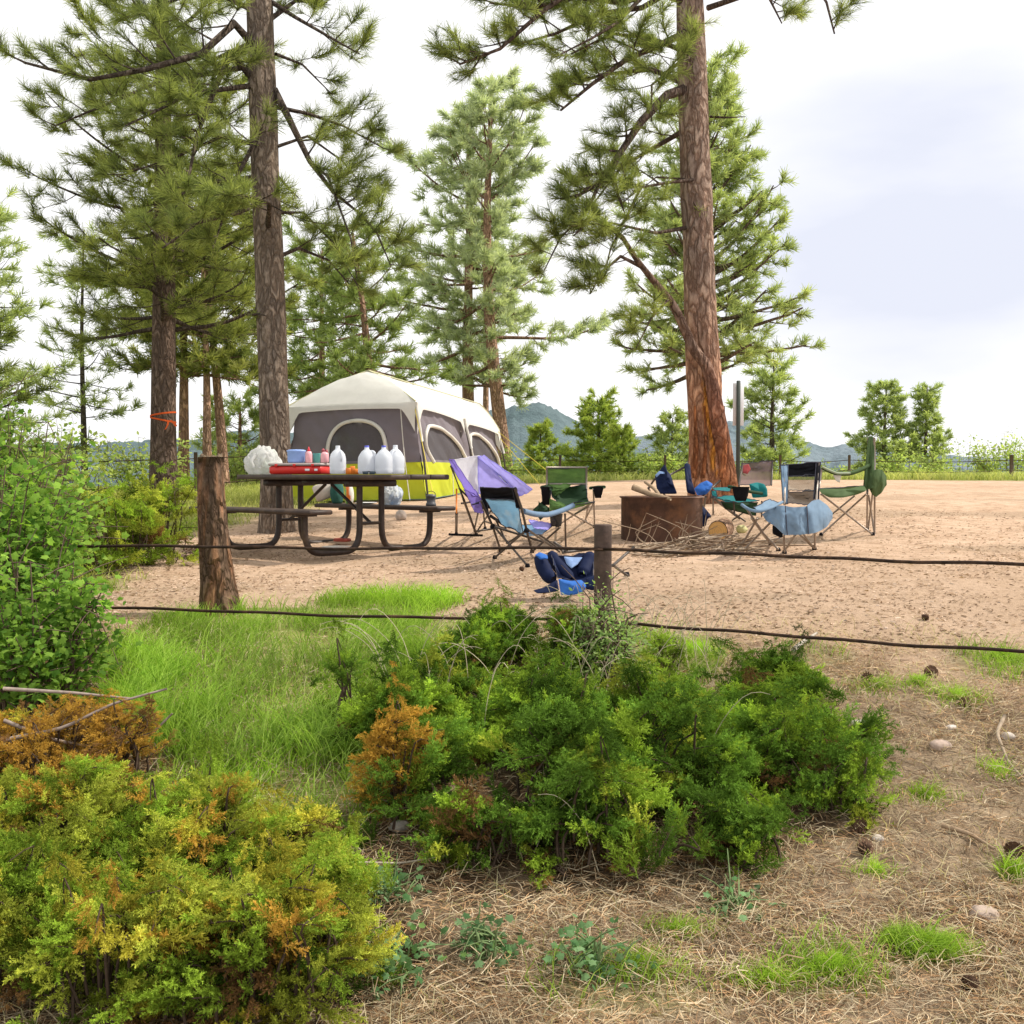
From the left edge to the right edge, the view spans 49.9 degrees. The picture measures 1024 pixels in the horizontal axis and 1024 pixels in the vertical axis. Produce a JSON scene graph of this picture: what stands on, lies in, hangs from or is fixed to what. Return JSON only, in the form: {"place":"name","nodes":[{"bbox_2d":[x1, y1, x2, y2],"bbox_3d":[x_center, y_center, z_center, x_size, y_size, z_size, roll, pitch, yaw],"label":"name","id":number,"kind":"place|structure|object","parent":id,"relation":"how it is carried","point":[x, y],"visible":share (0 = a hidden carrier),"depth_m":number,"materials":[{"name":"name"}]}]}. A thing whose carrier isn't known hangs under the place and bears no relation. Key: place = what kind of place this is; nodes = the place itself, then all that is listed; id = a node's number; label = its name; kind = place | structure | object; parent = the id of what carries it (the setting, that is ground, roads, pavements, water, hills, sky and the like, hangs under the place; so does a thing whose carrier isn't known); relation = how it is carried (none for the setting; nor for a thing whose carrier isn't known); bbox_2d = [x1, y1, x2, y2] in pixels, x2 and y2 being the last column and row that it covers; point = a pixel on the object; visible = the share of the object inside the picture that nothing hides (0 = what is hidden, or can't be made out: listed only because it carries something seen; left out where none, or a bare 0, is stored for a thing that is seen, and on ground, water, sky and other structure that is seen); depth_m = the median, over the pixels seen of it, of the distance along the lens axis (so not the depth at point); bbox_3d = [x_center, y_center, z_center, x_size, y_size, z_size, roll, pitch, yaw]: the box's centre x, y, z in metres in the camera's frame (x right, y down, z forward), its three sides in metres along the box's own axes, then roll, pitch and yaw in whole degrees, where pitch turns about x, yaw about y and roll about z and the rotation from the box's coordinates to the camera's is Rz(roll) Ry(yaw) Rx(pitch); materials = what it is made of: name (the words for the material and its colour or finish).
{"place":"outdoors","nodes":[
{"label":"outdoors","id":0,"kind":"place"},
{"bbox_2d":[26,482,330,589],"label":"meadow grass","id":1,"kind":"structure","parent":0,"point":[232,494],"depth_m":16.84,"materials":[{"name":"green plant"}]},
{"bbox_2d":[0,480,1023,1023],"bbox_3d":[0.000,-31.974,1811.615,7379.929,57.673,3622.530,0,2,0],"label":"ground","id":2,"kind":"structure","parent":0,"point":[984,500],"depth_m":6.14,"materials":[{"name":"soil"}]},
{"bbox_2d":[0,184,88,460],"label":"pine tree","id":3,"kind":"object","parent":2,"relation":"on","point":[6,278],"visible":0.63,"depth_m":21.99,"materials":[{"name":"green plant"}]},
{"bbox_2d":[0,302,97,472],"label":"pine tree","id":4,"kind":"object","parent":2,"relation":"on","point":[11,333],"visible":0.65,"depth_m":16.10,"materials":[{"name":"green plant"}]},
{"bbox_2d":[1,420,102,569],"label":"leafy bush","id":5,"kind":"object","parent":2,"relation":"on","point":[66,436],"visible":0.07,"depth_m":9.00,"materials":[{"name":"green plant"}]},
{"bbox_2d":[0,370,119,598],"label":"leafy bush","id":6,"kind":"object","parent":2,"relation":"on","point":[21,455],"visible":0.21,"depth_m":7.39,"materials":[{"name":"green plant"}]},
{"bbox_2d":[6,408,121,491],"bbox_3d":[-8.445,-1.027,20.046,2.710,1.677,1.508,0,2,0],"label":"shrub","id":7,"kind":"object","parent":2,"relation":"on","point":[70,434],"visible":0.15,"depth_m":19.94,"materials":[{"name":"green plant"}]},
{"bbox_2d":[0,436,130,650],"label":"leafy bush","id":8,"kind":"object","parent":2,"relation":"on","point":[18,518],"visible":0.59,"depth_m":5.89,"materials":[{"name":"green plant"}]},
{"bbox_2d":[0,526,142,729],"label":"leafy bush","id":9,"kind":"object","parent":2,"relation":"on","point":[24,661],"visible":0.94,"depth_m":5.28,"materials":[{"name":"green plant"}]},
{"bbox_2d":[2,221,145,490],"bbox_3d":[-9.435,-3.287,23.835,2.762,5.855,3.222,0,2,0],"label":"pine tree","id":10,"kind":"object","parent":2,"relation":"on","point":[82,407],"visible":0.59,"depth_m":23.78,"materials":[{"name":"green plant"}]},
{"bbox_2d":[0,687,179,810],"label":"juniper bush","id":11,"kind":"object","parent":2,"relation":"on","point":[39,745],"visible":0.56,"depth_m":4.56,"materials":[{"name":"orange plant"}]},
{"bbox_2d":[3,687,129,698],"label":"dead branch","id":12,"kind":"object","parent":11,"relation":"attached to","point":[41,691],"visible":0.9,"depth_m":4.67,"materials":[{"name":"grey wood"}]},
{"bbox_2d":[4,688,166,741],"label":"dead branch","id":13,"kind":"object","parent":11,"relation":"attached to","point":[87,716],"visible":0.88,"depth_m":4.56,"materials":[{"name":"grey wood"}]},
{"bbox_2d":[53,443,198,577],"bbox_3d":[-3.450,0.086,10.034,1.256,1.394,2.122,0,2,0],"label":"juniper bush","id":14,"kind":"object","parent":2,"relation":"on","point":[138,514],"visible":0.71,"depth_m":10.11,"materials":[{"name":"green plant"}]},
{"bbox_2d":[91,431,193,491],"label":"shrub","id":15,"kind":"object","parent":2,"relation":"on","point":[135,468],"visible":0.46,"depth_m":21.79,"materials":[{"name":"green plant"}]},
{"bbox_2d":[58,452,258,506],"bbox_3d":[-4.559,-0.578,19.569,1.326,1.196,8.890,1,2,16],"label":"wire fence","id":16,"kind":"object","parent":2,"relation":"on","point":[195,458],"visible":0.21,"depth_m":16.96,"materials":[{"name":"grey metal"}]},
{"bbox_2d":[0,0,326,513],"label":"pine tree","id":17,"kind":"object","parent":2,"relation":"on","point":[151,270],"visible":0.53,"depth_m":15.59,"materials":[{"name":"green plant"}]},
{"bbox_2d":[100,196,254,487],"bbox_3d":[-7.336,-3.879,24.835,3.803,6.942,3.610,0,2,0],"label":"pine tree","id":18,"kind":"object","parent":2,"relation":"on","point":[183,410],"visible":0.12,"depth_m":24.82,"materials":[{"name":"green plant"}]},
{"bbox_2d":[124,155,257,485],"bbox_3d":[-7.106,-4.322,24.888,3.435,7.840,4.128,-1,2,-18],"label":"pine tree","id":19,"kind":"object","parent":2,"relation":"on","point":[221,440],"visible":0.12,"depth_m":24.83,"materials":[{"name":"green plant"}]},
{"bbox_2d":[97,171,299,455],"bbox_3d":[-6.685,-3.900,23.995,4.581,7.067,4.044,2,3,44],"label":"pine tree","id":20,"kind":"object","parent":2,"relation":"on","point":[234,372],"visible":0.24,"depth_m":23.63,"materials":[{"name":"green plant"}]},
{"bbox_2d":[0,732,406,1023],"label":"juniper bush","id":21,"kind":"object","parent":2,"relation":"on","point":[266,909],"visible":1,"depth_m":3.19,"materials":[{"name":"green plant"}]},
{"bbox_2d":[0,0,430,533],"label":"pine tree","id":22,"kind":"object","parent":2,"relation":"on","point":[266,103],"visible":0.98,"depth_m":12.68,"materials":[{"name":"green plant"}]},
{"bbox_2d":[197,453,240,616],"bbox_3d":[-1.845,0.167,6.970,0.273,1.081,0.303,0,2,0],"label":"tree stump","id":23,"kind":"object","parent":2,"relation":"on","point":[218,585],"visible":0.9,"depth_m":6.88,"materials":[{"name":"brown wood"}]},
{"bbox_2d":[189,383,259,481],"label":"pine tree","id":24,"kind":"object","parent":2,"relation":"on","point":[237,406],"visible":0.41,"depth_m":29.73,"materials":[{"name":"green plant"}]},
{"bbox_2d":[201,440,259,484],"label":"shrub","id":25,"kind":"object","parent":2,"relation":"on","point":[241,469],"visible":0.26,"depth_m":26.86,"materials":[{"name":"green plant"}]},
{"bbox_2d":[75,615,503,825],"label":"long grass","id":26,"kind":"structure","parent":2,"relation":"on","point":[123,689],"depth_m":5.18,"materials":[{"name":"green plant"}]},
{"bbox_2d":[247,218,382,400],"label":"pine tree","id":27,"kind":"object","parent":2,"relation":"on","point":[298,359],"visible":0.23,"depth_m":29.39,"materials":[{"name":"green plant"}]},
{"bbox_2d":[189,474,455,555],"bbox_3d":[-1.766,0.007,11.112,2.470,0.771,1.870,2,3,42],"label":"picnic table","id":28,"kind":"object","parent":2,"relation":"on","point":[359,482],"visible":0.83,"depth_m":10.86,"materials":[{"name":"brown wood"}]},
{"bbox_2d":[244,445,282,473],"bbox_3d":[-2.664,-0.558,11.723,0.411,0.313,0.338,0,2,0],"label":"plastic bag","id":29,"kind":"object","parent":28,"relation":"on","point":[258,459],"visible":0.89,"depth_m":11.62,"materials":[{"name":"white plastic"}]},
{"bbox_2d":[268,463,329,473],"bbox_3d":[-2.168,-0.444,11.288,0.585,0.113,0.321,0,2,14],"label":"storage case","id":30,"kind":"object","parent":28,"relation":"on","point":[299,468],"visible":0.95,"depth_m":11.15,"materials":[{"name":"red plastic"}]},
{"bbox_2d":[287,449,305,462],"bbox_3d":[-2.214,-0.574,11.287,0.197,0.138,0.150,0,2,0],"label":"tub","id":31,"kind":"object","parent":30,"relation":"on","point":[295,455],"visible":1,"depth_m":11.23,"materials":[{"name":"blue plastic"}]},
{"bbox_2d":[329,446,345,473],"bbox_3d":[-1.732,-0.519,10.939,0.168,0.280,0.168,0,2,6],"label":"water jug","id":32,"kind":"object","parent":28,"relation":"on","point":[337,460],"visible":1,"depth_m":10.87,"materials":[{"name":"plastic"}]},
{"bbox_2d":[358,446,375,473],"bbox_3d":[-1.417,-0.510,10.739,0.165,0.275,0.165,-1,2,-33],"label":"water jug","id":33,"kind":"object","parent":28,"relation":"on","point":[366,459],"visible":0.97,"depth_m":10.68,"materials":[{"name":"plastic"}]},
{"bbox_2d":[375,446,392,473],"bbox_3d":[-1.247,-0.509,10.709,0.165,0.275,0.165,1,2,33],"label":"water jug","id":34,"kind":"object","parent":28,"relation":"on","point":[383,461],"visible":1,"depth_m":10.64,"materials":[{"name":"plastic"}]},
{"bbox_2d":[384,485,402,504],"bbox_3d":[-1.290,-0.190,11.745,0.262,0.227,0.241,0,2,0],"label":"plastic bag","id":35,"kind":"object","parent":28,"relation":"on","point":[393,495],"visible":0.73,"depth_m":11.68,"materials":[{"name":"white plastic"}]},
{"bbox_2d":[390,445,404,473],"bbox_3d":[-1.149,-0.517,10.839,0.170,0.283,0.170,-1,2,-37],"label":"water jug","id":36,"kind":"object","parent":28,"relation":"on","point":[398,460],"visible":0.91,"depth_m":10.77,"materials":[{"name":"plastic"}]},
{"bbox_2d":[309,618,387,739],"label":"juniper bush","id":37,"kind":"object","parent":2,"relation":"on","point":[343,673],"visible":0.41,"depth_m":5.02,"materials":[{"name":"green plant"}]},
{"bbox_2d":[247,217,459,399],"bbox_3d":[-3.650,-3.991,27.048,4.781,6.936,4.280,-2,3,-42],"label":"pine tree","id":38,"kind":"object","parent":2,"relation":"on","point":[370,356],"visible":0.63,"depth_m":26.53,"materials":[{"name":"green plant"}]},
{"bbox_2d":[355,850,431,914],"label":"lobed plant","id":39,"kind":"object","parent":2,"relation":"on","point":[397,889],"visible":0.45,"depth_m":3.76,"materials":[{"name":"green plant"}]},
{"bbox_2d":[354,912,462,1000],"bbox_3d":[-0.312,1.378,3.384,0.362,0.207,0.322,-1,2,-17],"label":"lobed plant","id":40,"kind":"object","parent":2,"relation":"on","point":[407,965],"visible":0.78,"depth_m":3.35,"materials":[{"name":"green plant"}]},
{"bbox_2d":[289,370,545,502],"bbox_3d":[-1.337,-1.206,18.921,3.918,2.270,7.114,0,2,12],"label":"tent","id":41,"kind":"object","parent":2,"relation":"on","point":[427,430],"visible":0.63,"depth_m":17.29,"materials":[{"name":"grey fabric"}]},
{"bbox_2d":[329,419,386,461],"bbox_3d":[-2.457,-0.907,17.159,2.339,1.566,0.144,0,2,13],"label":"window mesh","id":42,"kind":"structure","parent":41,"relation":"in","point":[351,438],"depth_m":17.12,"materials":[{"name":"grey fabric"}]},
{"bbox_2d":[426,425,463,460],"bbox_3d":[-1.139,-0.971,18.250,0.251,1.512,2.760,0,2,12],"label":"window mesh","id":43,"kind":"structure","parent":41,"relation":"in","point":[441,446],"depth_m":18.09,"materials":[{"name":"grey fabric"}]},
{"bbox_2d":[472,436,496,462],"bbox_3d":[-0.556,-1.042,20.926,0.223,1.325,2.799,0,2,12],"label":"window mesh","id":44,"kind":"structure","parent":41,"relation":"in","point":[480,447],"depth_m":20.78,"materials":[{"name":"grey fabric"}]},
{"bbox_2d":[348,95,545,411],"bbox_3d":[-2.011,-6.651,34.056,6.314,11.934,4.244,0,2,0],"label":"pine tree","id":45,"kind":"object","parent":2,"relation":"on","point":[437,225],"visible":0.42,"depth_m":33.45,"materials":[{"name":"green plant"}]},
{"bbox_2d":[438,198,523,412],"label":"pine tree","id":46,"kind":"object","parent":2,"relation":"on","point":[486,398],"visible":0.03,"depth_m":36.80,"materials":[{"name":"green plant"}]},
{"bbox_2d":[440,901,532,973],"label":"lobed plant","id":47,"kind":"object","parent":2,"relation":"on","point":[475,937],"visible":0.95,"depth_m":3.44,"materials":[{"name":"green plant"}]},
{"bbox_2d":[448,455,532,535],"bbox_3d":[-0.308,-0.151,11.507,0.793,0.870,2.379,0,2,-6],"label":"camp chair","id":48,"kind":"object","parent":2,"relation":"on","point":[474,474],"visible":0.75,"depth_m":10.70,"materials":[{"name":"purple fabric"}]},
{"bbox_2d":[395,64,612,474],"bbox_3d":[-0.386,-6.974,33.945,5.742,12.537,5.402,2,3,42],"label":"pine tree","id":49,"kind":"object","parent":2,"relation":"on","point":[514,128],"visible":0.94,"depth_m":32.63,"materials":[{"name":"green plant"}]},
{"bbox_2d":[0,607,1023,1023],"bbox_3d":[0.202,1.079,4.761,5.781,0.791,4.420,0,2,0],"label":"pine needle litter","id":50,"kind":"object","parent":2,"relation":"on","point":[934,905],"visible":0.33,"depth_m":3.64,"materials":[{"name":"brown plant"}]},
{"bbox_2d":[435,577,604,686],"bbox_3d":[0.079,0.693,5.773,0.967,0.699,0.760,0,2,0],"label":"juniper bush","id":51,"kind":"object","parent":2,"relation":"on","point":[488,639],"visible":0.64,"depth_m":5.65,"materials":[{"name":"green plant"}]},
{"bbox_2d":[480,487,574,566],"bbox_3d":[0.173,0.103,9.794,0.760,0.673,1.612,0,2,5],"label":"camp chair","id":52,"kind":"object","parent":2,"relation":"on","point":[504,504],"visible":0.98,"depth_m":9.30,"materials":[{"name":"blue fabric"}]},
{"bbox_2d":[37,524,1023,652],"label":"cable fence","id":53,"kind":"object","parent":2,"relation":"on","point":[602,549],"visible":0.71,"depth_m":5.77,"materials":[{"name":"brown wood"}]},
{"bbox_2d":[499,446,561,476],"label":"shrub","id":54,"kind":"object","parent":2,"relation":"on","point":[519,467],"visible":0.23,"depth_m":29.82,"materials":[{"name":"green plant"}]},
{"bbox_2d":[521,418,562,477],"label":"pine tree","id":55,"kind":"object","parent":2,"relation":"on","point":[536,430],"visible":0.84,"depth_m":28.79,"materials":[{"name":"green plant"}]},
{"bbox_2d":[320,576,769,870],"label":"dry stalks","id":56,"kind":"object","parent":2,"relation":"on","point":[677,631],"visible":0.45,"depth_m":5.59,"materials":[{"name":"plant"}]},
{"bbox_2d":[78,574,1023,1013],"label":"grass","id":57,"kind":"structure","parent":2,"relation":"on","point":[422,602],"depth_m":6.00,"materials":[{"name":"green plant"}]},
{"bbox_2d":[81,508,1023,659],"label":"bark chips","id":58,"kind":"object","parent":2,"relation":"on","point":[476,570],"visible":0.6,"depth_m":8.42,"materials":[{"name":"brown wood"}]},
{"bbox_2d":[533,467,605,527],"bbox_3d":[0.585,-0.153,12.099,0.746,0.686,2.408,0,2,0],"label":"camp chair","id":59,"kind":"object","parent":2,"relation":"on","point":[559,489],"visible":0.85,"depth_m":11.53,"materials":[{"name":"green fabric"}]},
{"bbox_2d":[534,541,634,594],"bbox_3d":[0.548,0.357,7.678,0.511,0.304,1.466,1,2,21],"label":"child camp chair","id":60,"kind":"object","parent":2,"relation":"on","point":[575,566],"visible":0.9,"depth_m":7.27,"materials":[{"name":"blue fabric"}]},
{"bbox_2d":[554,385,632,474],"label":"pine tree","id":61,"kind":"object","parent":2,"relation":"on","point":[591,445],"visible":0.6,"depth_m":29.62,"materials":[{"name":"green plant"}]},
{"bbox_2d":[533,913,662,992],"bbox_3d":[0.258,1.371,3.421,0.408,0.232,0.330,1,2,29],"label":"lobed plant","id":62,"kind":"object","parent":2,"relation":"on","point":[590,943],"visible":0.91,"depth_m":3.36,"materials":[{"name":"green plant"}]},
{"bbox_2d":[548,565,673,693],"bbox_3d":[0.499,0.668,5.538,0.703,0.779,0.638,0,2,0],"label":"leafy bush","id":63,"kind":"object","parent":2,"relation":"on","point":[600,631],"visible":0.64,"depth_m":5.49,"materials":[{"name":"green plant"}]},
{"bbox_2d":[587,422,643,477],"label":"pine tree","id":64,"kind":"object","parent":2,"relation":"on","point":[627,434],"visible":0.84,"depth_m":27.78,"materials":[{"name":"green plant"}]},
{"bbox_2d":[327,622,908,899],"bbox_3d":[0.435,0.978,4.706,2.520,0.901,1.932,0,2,0],"label":"juniper bush","id":65,"kind":"object","parent":2,"relation":"on","point":[606,750],"visible":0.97,"depth_m":4.34,"materials":[{"name":"green plant"}]},
{"bbox_2d":[340,660,450,828],"bbox_3d":[-0.458,0.971,4.363,0.409,0.728,0.335,1,2,23],"label":"dead juniper sprig","id":66,"kind":"object","parent":65,"relation":"attached to","point":[388,741],"visible":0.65,"depth_m":4.35,"materials":[{"name":"orange plant"}]},
{"bbox_2d":[419,0,873,503],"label":"pine tree","id":67,"kind":"object","parent":2,"relation":"on","point":[710,456],"visible":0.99,"depth_m":14.12,"materials":[{"name":"green plant"}]},
{"bbox_2d":[609,446,684,479],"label":"shrub","id":68,"kind":"object","parent":2,"relation":"on","point":[647,465],"visible":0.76,"depth_m":27.35,"materials":[{"name":"green plant"}]},
{"bbox_2d":[619,495,703,541],"bbox_3d":[1.559,0.066,11.459,0.876,0.460,0.876,0,2,0],"label":"fire ring","id":69,"kind":"object","parent":2,"relation":"on","point":[635,510],"visible":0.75,"depth_m":11.09,"materials":[{"name":"metal"}]},
{"bbox_2d":[635,626,690,679],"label":"juniper bush","id":70,"kind":"object","parent":2,"relation":"on","point":[670,650],"visible":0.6,"depth_m":5.50,"materials":[{"name":"green plant"}]},
{"bbox_2d":[642,404,688,475],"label":"pine tree","id":71,"kind":"object","parent":2,"relation":"on","point":[665,437],"visible":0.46,"depth_m":28.71,"materials":[{"name":"green plant"}]},
{"bbox_2d":[647,463,720,526],"bbox_3d":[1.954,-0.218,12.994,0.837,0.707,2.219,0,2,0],"label":"child camp chair","id":72,"kind":"object","parent":2,"relation":"on","point":[664,482],"visible":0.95,"depth_m":12.12,"materials":[{"name":"blue fabric"}]},
{"bbox_2d":[351,616,1023,1003],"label":"grass tufts","id":73,"kind":"object","parent":2,"relation":"on","point":[835,960],"visible":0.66,"depth_m":3.51,"materials":[{"name":"green plant"}]},
{"bbox_2d":[589,512,809,557],"bbox_3d":[1.760,0.194,10.214,2.051,0.380,1.389,0,2,0],"label":"twig pile","id":74,"kind":"object","parent":2,"relation":"on","point":[703,543],"visible":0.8,"depth_m":10.21,"materials":[{"name":"brown plant"}]},
{"bbox_2d":[606,39,828,400],"bbox_3d":[4.606,-5.791,25.877,4.848,10.228,5.350,0,2,0],"label":"pine tree","id":75,"kind":"object","parent":2,"relation":"on","point":[745,319],"visible":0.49,"depth_m":25.16,"materials":[{"name":"green plant"}]},
{"bbox_2d":[708,518,733,538],"bbox_3d":[2.088,0.174,10.986,0.210,0.220,0.250,1,2,27],"label":"log round","id":76,"kind":"object","parent":2,"relation":"on","point":[724,525],"visible":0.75,"depth_m":10.89,"materials":[{"name":"brown wood"}]},
{"bbox_2d":[733,381,743,486],"bbox_3d":[3.209,-1.003,15.590,0.155,1.710,0.060,0,2,0],"label":"sign post","id":77,"kind":"object","parent":2,"relation":"on","point":[738,404],"visible":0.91,"depth_m":15.57,"materials":[{"name":"grey metal"}]},
{"bbox_2d":[696,848,786,921],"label":"lobed plant","id":78,"kind":"object","parent":2,"relation":"on","point":[738,900],"visible":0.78,"depth_m":3.74,"materials":[{"name":"green plant"}]},
{"bbox_2d":[711,461,773,521],"bbox_3d":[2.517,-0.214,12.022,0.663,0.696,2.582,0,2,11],"label":"camp chair","id":79,"kind":"object","parent":2,"relation":"on","point":[757,477],"visible":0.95,"depth_m":11.46,"materials":[{"name":"teal fabric"}]},
{"bbox_2d":[506,455,1023,480],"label":"wire fence","id":80,"kind":"object","parent":2,"relation":"on","point":[1011,460],"visible":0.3,"depth_m":26.41,"materials":[{"name":"grey metal"}]},
{"bbox_2d":[724,352,816,468],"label":"pine tree","id":81,"kind":"object","parent":2,"relation":"on","point":[774,379],"visible":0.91,"depth_m":31.73,"materials":[{"name":"green plant"}]},
{"bbox_2d":[740,462,832,553],"bbox_3d":[2.401,-0.044,9.797,0.858,0.813,1.256,0,2,0],"label":"camp chair","id":82,"kind":"object","parent":2,"relation":"on","point":[814,515],"visible":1,"depth_m":9.49,"materials":[{"name":"blue fabric"}]},
{"bbox_2d":[819,436,886,535],"bbox_3d":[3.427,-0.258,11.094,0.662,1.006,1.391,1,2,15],"label":"camp chair","id":83,"kind":"object","parent":2,"relation":"on","point":[875,483],"visible":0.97,"depth_m":10.79,"materials":[{"name":"green fabric"}]},
{"bbox_2d":[849,816,867,836],"bbox_3d":[1.350,1.226,4.281,0.061,0.081,0.081,20,5,-25],"label":"pine cone","id":84,"kind":"object","parent":2,"relation":"on","point":[861,822],"visible":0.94,"depth_m":4.26,"materials":[{"name":"brown plant"}]},
{"bbox_2d":[843,378,923,475],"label":"pine tree","id":85,"kind":"object","parent":2,"relation":"on","point":[896,421],"visible":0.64,"depth_m":37.64,"materials":[{"name":"green plant"}]},
{"bbox_2d":[862,440,954,473],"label":"shrub","id":86,"kind":"object","parent":2,"relation":"on","point":[898,467],"visible":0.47,"depth_m":31.89,"materials":[{"name":"green plant"}]},
{"bbox_2d":[896,381,953,473],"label":"pine tree","id":87,"kind":"object","parent":2,"relation":"on","point":[925,411],"visible":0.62,"depth_m":37.78,"materials":[{"name":"green plant"}]},
{"bbox_2d":[929,739,951,751],"bbox_3d":[1.925,1.047,4.939,0.103,0.052,0.084,0,2,0],"label":"stone","id":88,"kind":"object","parent":2,"relation":"on","point":[937,744],"visible":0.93,"depth_m":4.91,"materials":[{"name":"beige stone"}]},
{"bbox_2d":[908,435,1011,473],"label":"shrub","id":89,"kind":"object","parent":2,"relation":"on","point":[925,463],"visible":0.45,"depth_m":32.95,"materials":[{"name":"green plant"}]},
{"bbox_2d":[941,822,995,849],"bbox_3d":[1.758,1.243,4.230,0.045,0.059,0.212,-2,3,-45],"label":"fallen stick","id":90,"kind":"object","parent":2,"relation":"on","point":[952,828],"visible":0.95,"depth_m":4.25,"materials":[{"name":"brown wood"}]},
{"bbox_2d":[968,905,999,923],"bbox_3d":[1.586,1.351,3.696,0.105,0.053,0.083,0,2,0],"label":"stone","id":91,"kind":"object","parent":2,"relation":"on","point":[990,913],"visible":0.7,"depth_m":3.67,"materials":[{"name":"beige stone"}]},
{"bbox_2d":[966,428,1023,473],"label":"shrub","id":92,"kind":"object","parent":2,"relation":"on","point":[983,466],"visible":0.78,"depth_m":30.95,"materials":[{"name":"green plant"}]},
{"bbox_2d":[996,714,1023,779],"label":"fallen stick","id":93,"kind":"object","parent":2,"relation":"on","point":[1001,722],"visible":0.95,"depth_m":4.93,"materials":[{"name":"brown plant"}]},
{"bbox_2d":[1003,841,1023,859],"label":"pine cone","id":94,"kind":"object","parent":2,"relation":"on","point":[1011,846],"visible":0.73,"depth_m":4.10,"materials":[{"name":"brown plant"}]},
{"bbox_2d":[0,0,1023,459],"label":"sky","id":95,"kind":"structure","parent":0,"point":[900,128],"materials":[{"name":"white"}]},
{"bbox_2d":[21,402,1023,485],"bbox_3d":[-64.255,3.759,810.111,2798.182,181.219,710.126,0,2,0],"label":"hills","id":96,"kind":"structure","parent":0,"point":[519,419],"depth_m":864.61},
{"bbox_2d":[112,468,1023,489],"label":"tall meadow grass","id":97,"kind":"structure","parent":0,"point":[939,475],"depth_m":25.65,"materials":[{"name":"green plant"}]},
{"bbox_2d":[631,419,1022,469],"bbox_3d":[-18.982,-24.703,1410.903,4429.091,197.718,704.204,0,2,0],"label":"distant hills","id":98,"kind":"structure","parent":0,"point":[838,453],"depth_m":1459.11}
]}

